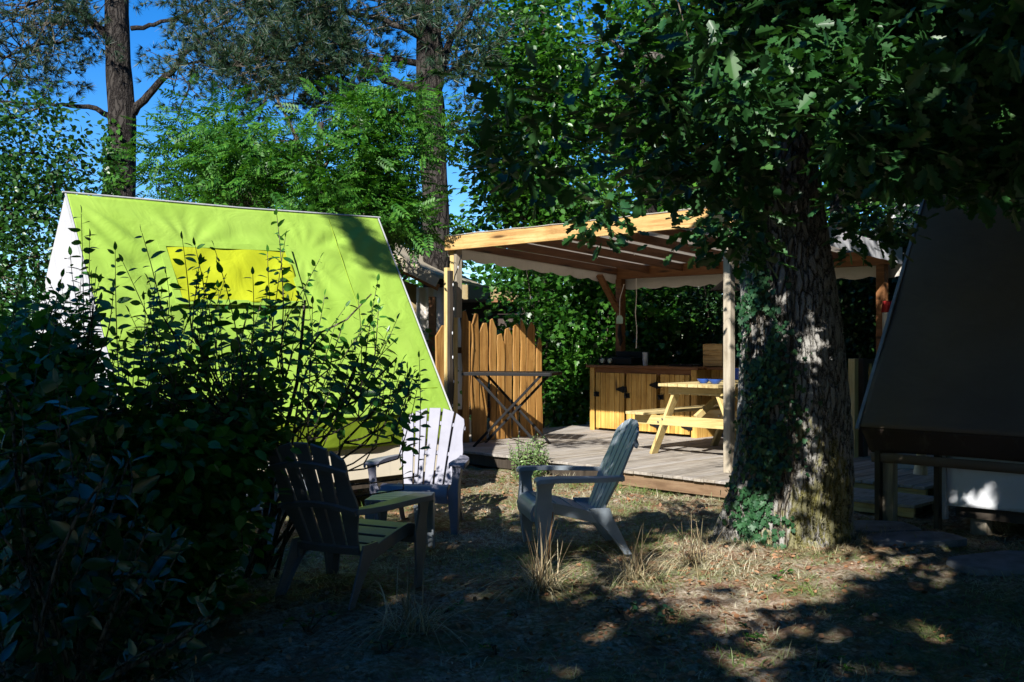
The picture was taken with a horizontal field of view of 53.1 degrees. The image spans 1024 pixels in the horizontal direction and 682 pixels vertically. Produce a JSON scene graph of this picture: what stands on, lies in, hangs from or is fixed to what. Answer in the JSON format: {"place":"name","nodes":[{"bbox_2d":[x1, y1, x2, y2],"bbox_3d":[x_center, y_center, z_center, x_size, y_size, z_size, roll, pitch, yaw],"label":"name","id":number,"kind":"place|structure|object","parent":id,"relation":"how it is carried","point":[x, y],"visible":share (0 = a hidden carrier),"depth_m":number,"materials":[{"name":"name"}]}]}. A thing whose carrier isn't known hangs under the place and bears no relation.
{"place":"outdoors","nodes":[
{"label":"outdoors","id":0,"kind":"place"},
{"bbox_2d":[0,0,883,346],"label":"sky","id":1,"kind":"structure","parent":0,"point":[146,38],"materials":[{"name":"blue"}]},
{"bbox_2d":[460,285,530,417],"bbox_3d":[-0.515,0.190,20.768,1.850,2.620,2.450,0,0,10],"label":"hut","id":2,"kind":"object","parent":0,"point":[470,302],"visible":0.21,"depth_m":19.93,"materials":[{"name":"wood"}]},
{"bbox_2d":[0,355,1023,681],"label":"ground","id":3,"kind":"structure","parent":0,"point":[390,661],"depth_m":5.62,"materials":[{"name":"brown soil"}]},
{"bbox_2d":[0,59,132,331],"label":"birch tree","id":4,"kind":"object","parent":3,"relation":"on","point":[42,200],"visible":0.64,"depth_m":13.13,"materials":[{"name":"green plant"}]},
{"bbox_2d":[0,205,185,645],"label":"leafy shrub","id":5,"kind":"object","parent":3,"relation":"on","point":[57,349],"visible":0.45,"depth_m":4.93,"materials":[{"name":"green plant"}]},
{"bbox_2d":[0,351,219,681],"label":"cherry laurel","id":6,"kind":"object","parent":3,"relation":"on","point":[101,592],"visible":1,"depth_m":4.12,"materials":[{"name":"green plant"}]},
{"bbox_2d":[186,596,210,601],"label":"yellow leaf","id":7,"kind":"object","parent":6,"relation":"on","point":[201,600],"visible":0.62,"depth_m":4.57,"materials":[{"name":"green plant"}]},
{"bbox_2d":[0,0,369,196],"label":"pine tree","id":8,"kind":"object","parent":3,"relation":"on","point":[114,31],"visible":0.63,"depth_m":19.37,"materials":[{"name":"green plant"}]},
{"bbox_2d":[98,112,129,197],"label":"ivy","id":9,"kind":"object","parent":8,"relation":"attached to","point":[108,157],"visible":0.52,"depth_m":19.22,"materials":[{"name":"green plant"}]},
{"bbox_2d":[70,227,303,645],"bbox_3d":[-1.811,0.547,5.683,1.397,2.329,2.363,0,0,0],"label":"leafy shrub","id":10,"kind":"object","parent":3,"relation":"on","point":[213,476],"visible":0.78,"depth_m":5.43,"materials":[{"name":"green plant"}]},
{"bbox_2d":[83,73,308,207],"bbox_3d":[-4.576,-1.163,15.110,3.350,5.530,2.119,0,0,11],"label":"ash tree","id":11,"kind":"object","parent":3,"relation":"on","point":[168,178],"visible":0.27,"depth_m":14.82,"materials":[{"name":"green plant"}]},
{"bbox_2d":[180,595,238,632],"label":"seedling","id":12,"kind":"object","parent":3,"relation":"on","point":[228,603],"visible":0.56,"depth_m":5.33,"materials":[{"name":"green plant"}]},
{"bbox_2d":[2,299,470,419],"bbox_3d":[-5.298,0.393,15.608,9.920,2.892,3.276,0,0,-8],"label":"hedge","id":13,"kind":"object","parent":3,"relation":"on","point":[428,330],"depth_m":15.53,"materials":[{"name":"green plant"}]},
{"bbox_2d":[30,191,451,511],"bbox_3d":[-2.484,0.137,9.380,3.210,2.827,2.274,0,0,-45],"label":"ridge tent","id":14,"kind":"object","parent":3,"relation":"on","point":[357,256],"visible":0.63,"depth_m":9.08,"materials":[{"name":"fabric"}]},
{"bbox_2d":[246,475,312,544],"bbox_3d":[-1.968,1.034,7.623,0.828,0.932,0.809,0,0,10],"label":"garden chair","id":15,"kind":"object","parent":3,"relation":"on","point":[257,508],"visible":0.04,"depth_m":7.23,"materials":[{"name":"grey plastic"}]},
{"bbox_2d":[282,610,336,631],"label":"seedling","id":16,"kind":"object","parent":3,"relation":"on","point":[309,624],"visible":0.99,"depth_m":5.32,"materials":[{"name":"green plant"}]},
{"bbox_2d":[140,52,478,273],"bbox_3d":[-2.567,-1.040,13.200,4.335,5.288,3.486,0,0,0],"label":"ash tree","id":17,"kind":"object","parent":3,"relation":"on","point":[363,184],"visible":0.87,"depth_m":12.80,"materials":[{"name":"green plant"}]},
{"bbox_2d":[242,204,430,578],"bbox_3d":[-1.117,0.383,6.466,1.204,2.350,1.343,0,0,-14],"label":"leafy shrub","id":18,"kind":"object","parent":3,"relation":"on","point":[322,406],"visible":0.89,"depth_m":6.31,"materials":[{"name":"green plant"}]},
{"bbox_2d":[148,0,539,287],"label":"pine tree","id":19,"kind":"object","parent":3,"relation":"on","point":[431,52],"visible":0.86,"depth_m":17.23,"materials":[{"name":"green plant"}]},
{"bbox_2d":[267,442,433,609],"bbox_3d":[-1.008,1.034,6.103,0.810,0.932,0.828,0,0,26],"label":"garden chair","id":20,"kind":"object","parent":3,"relation":"on","point":[334,535],"visible":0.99,"depth_m":5.91,"materials":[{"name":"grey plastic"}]},
{"bbox_2d":[365,634,411,654],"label":"seedling","id":21,"kind":"object","parent":3,"relation":"on","point":[392,644],"visible":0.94,"depth_m":4.96,"materials":[{"name":"green plant"}]},
{"bbox_2d":[365,491,434,547],"bbox_3d":[-0.790,1.299,7.269,0.420,0.402,0.418,0,0,6],"label":"side table","id":22,"kind":"object","parent":3,"relation":"on","point":[378,498],"visible":0.5,"depth_m":7.40,"materials":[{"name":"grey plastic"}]},
{"bbox_2d":[292,553,536,661],"bbox_3d":[-0.537,1.530,5.282,1.791,0.873,1.554,0,0,0],"label":"grass clump","id":23,"kind":"object","parent":3,"relation":"on","point":[409,619],"visible":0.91,"depth_m":5.29,"materials":[{"name":"plant"}]},
{"bbox_2d":[363,408,468,534],"bbox_3d":[-0.707,1.034,8.298,0.810,0.932,0.828,0,0,8],"label":"garden chair","id":24,"kind":"object","parent":3,"relation":"on","point":[457,464],"visible":0.85,"depth_m":8.48,"materials":[{"name":"white plastic"}]},
{"bbox_2d":[389,244,481,432],"bbox_3d":[-1.723,-0.285,17.509,2.583,3.571,2.935,0,0,12],"label":"safari tent","id":25,"kind":"object","parent":3,"relation":"on","point":[427,302],"visible":0.11,"depth_m":16.61,"materials":[{"name":"beige fabric"}]},
{"bbox_2d":[382,148,505,285],"bbox_3d":[-1.790,-1.204,21.002,3.885,5.611,2.889,0,0,0],"label":"broadleaf tree","id":26,"kind":"object","parent":3,"relation":"on","point":[451,215],"visible":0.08,"depth_m":20.84,"materials":[{"name":"green plant"}]},
{"bbox_2d":[0,0,892,391],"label":"distant woods","id":27,"kind":"object","parent":3,"relation":"on","point":[480,270],"visible":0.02,"depth_m":28.05,"materials":[{"name":"green plant"}]},
{"bbox_2d":[431,599,464,614],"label":"seedling","id":28,"kind":"object","parent":3,"relation":"on","point":[450,608],"visible":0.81,"depth_m":5.64,"materials":[{"name":"green plant"}]},
{"bbox_2d":[444,268,452,446],"bbox_3d":[-0.795,0.290,12.847,0.105,2.420,0.065,0,0,45],"label":"fence post","id":29,"kind":"object","parent":3,"relation":"on","point":[448,323],"visible":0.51,"depth_m":12.81,"materials":[{"name":"brown wood"}]},
{"bbox_2d":[478,642,496,654],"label":"seedling","id":30,"kind":"object","parent":3,"relation":"on","point":[489,647],"visible":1,"depth_m":4.93,"materials":[{"name":"green plant"}]},
{"bbox_2d":[503,608,517,617],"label":"seedling","id":31,"kind":"object","parent":3,"relation":"on","point":[509,612],"visible":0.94,"depth_m":5.53,"materials":[{"name":"green plant"}]},
{"bbox_2d":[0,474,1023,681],"bbox_3d":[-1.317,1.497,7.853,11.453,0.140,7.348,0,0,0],"label":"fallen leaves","id":32,"kind":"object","parent":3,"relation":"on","point":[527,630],"visible":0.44,"depth_m":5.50,"materials":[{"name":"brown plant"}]},
{"bbox_2d":[507,434,549,477],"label":"bush","id":33,"kind":"object","parent":3,"relation":"on","point":[536,457],"visible":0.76,"depth_m":11.19,"materials":[{"name":"green plant"}]},
{"bbox_2d":[427,517,652,620],"bbox_3d":[0.171,1.547,6.207,1.702,1.007,1.990,0,0,16],"label":"grass clump","id":34,"kind":"object","parent":3,"relation":"on","point":[542,581],"visible":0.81,"depth_m":6.09,"materials":[{"name":"plant"}]},
{"bbox_2d":[446,0,636,417],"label":"broadleaf tree","id":35,"kind":"object","parent":3,"relation":"on","point":[507,208],"visible":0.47,"depth_m":19.54,"materials":[{"name":"green plant"}]},
{"bbox_2d":[547,512,553,563],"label":"stalk","id":36,"kind":"object","parent":3,"relation":"on","point":[550,537],"visible":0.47,"depth_m":6.46,"materials":[{"name":"brown plant"}]},
{"bbox_2d":[516,418,638,559],"bbox_3d":[0.488,1.034,7.403,0.828,0.932,0.809,0,0,-10],"label":"garden chair","id":37,"kind":"object","parent":3,"relation":"on","point":[542,502],"visible":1,"depth_m":7.24,"materials":[{"name":"grey plastic"}]},
{"bbox_2d":[444,215,722,427],"bbox_3d":[1.425,-0.252,17.375,4.923,4.338,2.981,0,0,11],"label":"hedge","id":38,"kind":"object","parent":3,"relation":"on","point":[574,360],"visible":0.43,"depth_m":16.86,"materials":[{"name":"green plant"}]},
{"bbox_2d":[510,0,716,291],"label":"broadleaf tree","id":39,"kind":"object","parent":3,"relation":"on","point":[632,14],"visible":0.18,"depth_m":18.76,"materials":[{"name":"green plant"}]},
{"bbox_2d":[599,600,640,614],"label":"seedling","id":40,"kind":"object","parent":3,"relation":"on","point":[633,608],"visible":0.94,"depth_m":5.54,"materials":[{"name":"green plant"}]},
{"bbox_2d":[554,524,699,599],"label":"grass clump","id":41,"kind":"object","parent":3,"relation":"on","point":[636,563],"visible":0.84,"depth_m":6.45,"materials":[{"name":"plant"}]},
{"bbox_2d":[653,604,676,621],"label":"seedling","id":42,"kind":"object","parent":3,"relation":"on","point":[660,615],"visible":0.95,"depth_m":5.43,"materials":[{"name":"green plant"}]},
{"bbox_2d":[619,520,741,583],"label":"grass clump","id":43,"kind":"object","parent":3,"relation":"on","point":[692,557],"visible":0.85,"depth_m":6.90,"materials":[{"name":"plant"}]},
{"bbox_2d":[446,424,933,497],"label":"timber deck","id":44,"kind":"structure","parent":3,"relation":"on","point":[683,463],"depth_m":11.51,"materials":[{"name":"grey wood"}]},
{"bbox_2d":[435,310,542,442],"bbox_3d":[-0.284,0.510,13.685,0.073,1.819,2.004,0,0,45],"label":"slab fence","id":45,"kind":"object","parent":44,"relation":"on","point":[474,392],"visible":0.81,"depth_m":13.70,"materials":[{"name":"brown wood"}]},
{"bbox_2d":[462,371,561,448],"bbox_3d":[0.010,0.860,12.950,1.144,0.940,0.690,0,0,14],"label":"folding table","id":46,"kind":"object","parent":44,"relation":"on","point":[539,374],"visible":0.95,"depth_m":12.72,"materials":[{"name":"black metal"}]},
{"bbox_2d":[586,364,737,437],"bbox_3d":[2.631,0.838,14.155,3.710,0.965,0.668,0,0,45],"label":"kitchen counter","id":47,"kind":"object","parent":44,"relation":"on","point":[617,391],"visible":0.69,"depth_m":14.60,"materials":[{"name":"brown wood"}]},
{"bbox_2d":[594,372,626,428],"bbox_3d":[1.426,0.873,14.938,0.610,0.815,0.072,0,0,45],"label":"cupboard door","id":48,"kind":"structure","parent":47,"relation":"in","point":[611,388],"depth_m":14.95,"materials":[{"name":"brown wood"}]},
{"bbox_2d":[599,351,648,364],"bbox_3d":[1.644,0.255,15.183,0.620,0.200,0.460,0,0,45],"label":"gas hob","id":49,"kind":"object","parent":47,"relation":"on","point":[628,357],"visible":0.93,"depth_m":15.15,"materials":[{"name":"black metal"}]},
{"bbox_2d":[624,373,659,431],"bbox_3d":[1.840,0.873,14.524,0.640,0.815,0.072,0,0,45],"label":"cupboard door","id":50,"kind":"structure","parent":47,"relation":"in","point":[641,394],"depth_m":14.54,"materials":[{"name":"brown wood"}]},
{"bbox_2d":[642,352,647,365],"bbox_3d":[1.923,0.260,14.770,0.086,0.190,0.085,0,0,0],"label":"tumbler stack","id":51,"kind":"object","parent":47,"relation":"on","point":[645,358],"visible":1,"depth_m":14.74,"materials":[{"name":"plastic"}]},
{"bbox_2d":[658,374,692,434],"bbox_3d":[2.242,0.873,14.126,0.580,0.815,0.072,0,0,45],"label":"cupboard door","id":52,"kind":"structure","parent":47,"relation":"in","point":[683,400],"depth_m":14.12,"materials":[{"name":"yellow wood"}]},
{"bbox_2d":[669,364,702,366],"bbox_3d":[2.432,0.338,14.331,0.400,0.035,0.240,0,0,45],"label":"cutlery tray","id":53,"kind":"object","parent":47,"relation":"on","point":[690,365],"visible":0.99,"depth_m":14.24,"materials":[{"name":"black metal"}]},
{"bbox_2d":[703,344,722,366],"bbox_3d":[2.804,0.198,14.125,0.300,0.315,0.165,0,0,40],"label":"bread box","id":54,"kind":"object","parent":47,"relation":"on","point":[713,355],"visible":0.83,"depth_m":14.07,"materials":[{"name":"brown wood"}]},
{"bbox_2d":[735,368,738,379],"bbox_3d":[2.970,0.525,13.633,0.192,0.330,0.027,0,0,45],"label":"cloth","id":55,"kind":"object","parent":47,"relation":"hanging from","point":[736,373],"visible":0.14,"depth_m":13.63,"materials":[{"name":"blue fabric"}]},
{"bbox_2d":[445,205,901,472],"bbox_3d":[1.951,-0.020,12.898,4.487,2.680,3.654,0,0,45],"label":"pergola","id":56,"kind":"object","parent":44,"relation":"on","point":[627,266],"visible":0.56,"depth_m":13.07,"materials":[{"name":"brown wood"}]},
{"bbox_2d":[452,255,461,410],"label":"string lights","id":57,"kind":"object","parent":56,"relation":"hanging from","point":[452,332],"visible":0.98,"depth_m":12.71,"materials":[{"name":"black plastic"}]},
{"bbox_2d":[616,285,623,345],"bbox_3d":[1.595,-0.382,14.947,0.105,0.905,0.138,0,0,30],"label":"power cable","id":58,"kind":"object","parent":56,"relation":"hanging from","point":[619,319],"visible":1,"depth_m":14.90,"materials":[{"name":"black plastic"}]},
{"bbox_2d":[635,278,636,347],"bbox_3d":[1.771,-0.395,14.601,0.035,1.000,0.013,0,0,0],"label":"rope","id":59,"kind":"object","parent":56,"relation":"hanging from","point":[635,313],"visible":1,"depth_m":14.59,"materials":[{"name":"beige fabric"}]},
{"bbox_2d":[710,280,739,290],"bbox_3d":[2.547,-0.861,12.200,0.380,0.520,0.379,0,0,0],"label":"pendant lamp","id":60,"kind":"object","parent":56,"relation":"hanging from","point":[718,287],"visible":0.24,"depth_m":12.12,"materials":[{"name":"black metal"}]},
{"bbox_2d":[881,301,891,332],"bbox_3d":[4.585,-0.165,12.457,0.183,0.650,0.054,0,0,30],"label":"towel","id":61,"kind":"object","parent":56,"relation":"hanging from","point":[886,305],"visible":0.26,"depth_m":12.49,"materials":[{"name":"red fabric"}]},
{"bbox_2d":[626,379,737,453],"bbox_3d":[2.578,0.905,12.079,1.750,0.841,1.758,0,0,-45],"label":"picnic table","id":62,"kind":"object","parent":44,"relation":"on","point":[705,416],"visible":0.42,"depth_m":11.81,"materials":[{"name":"yellow wood"}]},
{"bbox_2d":[697,378,708,383],"bbox_3d":[2.186,0.457,11.686,0.154,0.055,0.153,0,0,0],"label":"bowl","id":63,"kind":"object","parent":62,"relation":"on","point":[703,380],"visible":0.98,"depth_m":11.64,"materials":[{"name":"blue ceramic"}]},
{"bbox_2d":[708,379,722,383],"bbox_3d":[2.292,0.457,11.552,0.168,0.055,0.167,0,0,0],"label":"bowl","id":64,"kind":"object","parent":62,"relation":"on","point":[715,381],"visible":1,"depth_m":11.50,"materials":[{"name":"blue ceramic"}]},
{"bbox_2d":[848,358,874,457],"bbox_3d":[4.486,0.760,12.207,0.110,1.120,1.800,0,0,45],"label":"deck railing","id":65,"kind":"object","parent":44,"relation":"on","point":[858,374],"visible":0.23,"depth_m":11.64,"materials":[{"name":"brown wood"}]},
{"bbox_2d":[433,0,1023,551],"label":"oak tree","id":66,"kind":"object","parent":3,"relation":"on","point":[899,102],"visible":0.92,"depth_m":5.00,"materials":[{"name":"green plant"}]},
{"bbox_2d":[706,140,822,549],"bbox_3d":[1.785,-0.085,7.592,0.434,3.258,0.910,0,0,-40],"label":"ivy","id":67,"kind":"object","parent":66,"relation":"attached to","point":[750,524],"visible":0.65,"depth_m":7.51,"materials":[{"name":"green plant"}]},
{"bbox_2d":[737,622,766,639],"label":"seedling","id":68,"kind":"object","parent":3,"relation":"on","point":[751,634],"visible":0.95,"depth_m":5.09,"materials":[{"name":"green plant"}]},
{"bbox_2d":[632,196,920,380],"bbox_3d":[4.299,-0.202,15.343,3.118,4.191,6.824,0,0,-38],"label":"hedge","id":69,"kind":"object","parent":3,"relation":"on","point":[864,315],"visible":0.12,"depth_m":14.55,"materials":[{"name":"green plant"}]},
{"bbox_2d":[769,568,793,579],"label":"seedling","id":70,"kind":"object","parent":3,"relation":"on","point":[782,572],"visible":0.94,"depth_m":6.50,"materials":[{"name":"green plant"}]},
{"bbox_2d":[689,523,896,559],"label":"dry grass","id":71,"kind":"structure","parent":3,"relation":"on","point":[861,536],"depth_m":7.37,"materials":[{"name":"plant"}]},
{"bbox_2d":[704,20,904,229],"bbox_3d":[5.681,-2.499,16.438,5.664,8.211,3.489,0,0,0],"label":"broadleaf tree","id":72,"kind":"object","parent":3,"relation":"on","point":[835,202],"depth_m":16.43,"materials":[{"name":"green plant"}]},
{"bbox_2d":[808,655,854,671],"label":"seedling","id":73,"kind":"object","parent":3,"relation":"on","point":[827,666],"visible":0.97,"depth_m":4.67,"materials":[{"name":"green plant"}]},
{"bbox_2d":[839,197,919,351],"bbox_3d":[6.277,-0.457,16.163,5.907,3.414,3.100,0,0,20],"label":"broadleaf tree","id":74,"kind":"object","parent":3,"relation":"on","point":[905,208],"visible":0.01,"depth_m":14.88,"materials":[{"name":"green plant"}]},
{"bbox_2d":[864,244,906,357],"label":"hedge","id":75,"kind":"object","parent":3,"relation":"on","point":[903,245],"depth_m":13.56,"materials":[{"name":"green plant"}]},
{"bbox_2d":[854,520,921,534],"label":"paving slab","id":76,"kind":"structure","parent":3,"relation":"on","point":[892,525],"depth_m":7.99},
{"bbox_2d":[853,488,933,517],"bbox_3d":[3.319,1.464,9.166,0.650,0.152,0.860,0,0,-45],"label":"timber step","id":77,"kind":"object","parent":3,"relation":"on","point":[908,504],"visible":0.41,"depth_m":8.97,"materials":[{"name":"grey wood"}]},
{"bbox_2d":[866,531,966,547],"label":"paving slab","id":78,"kind":"structure","parent":3,"relation":"on","point":[909,539],"depth_m":7.45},
{"bbox_2d":[855,192,1023,534],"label":"ridge tent","id":79,"kind":"object","parent":3,"relation":"on","point":[945,386],"visible":0.91,"depth_m":8.26,"materials":[{"name":"grey fabric"}]},
{"bbox_2d":[913,454,927,474],"bbox_3d":[3.489,0.992,8.750,0.120,0.306,0.119,0,0,0],"label":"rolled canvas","id":80,"kind":"object","parent":79,"relation":"hanging from","point":[920,470],"visible":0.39,"depth_m":8.71,"materials":[{"name":"grey fabric"}]},
{"bbox_2d":[946,550,1023,575],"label":"paving slab","id":81,"kind":"structure","parent":3,"relation":"on","point":[995,563],"depth_m":6.70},
{"bbox_2d":[898,464,913,468],"bbox_3d":[4.079,1.269,10.601,0.290,0.100,0.086,0,0,-10],"label":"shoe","id":82,"kind":"object","parent":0,"point":[903,466],"visible":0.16,"depth_m":10.56,"materials":[{"name":"fabric"}]}
]}

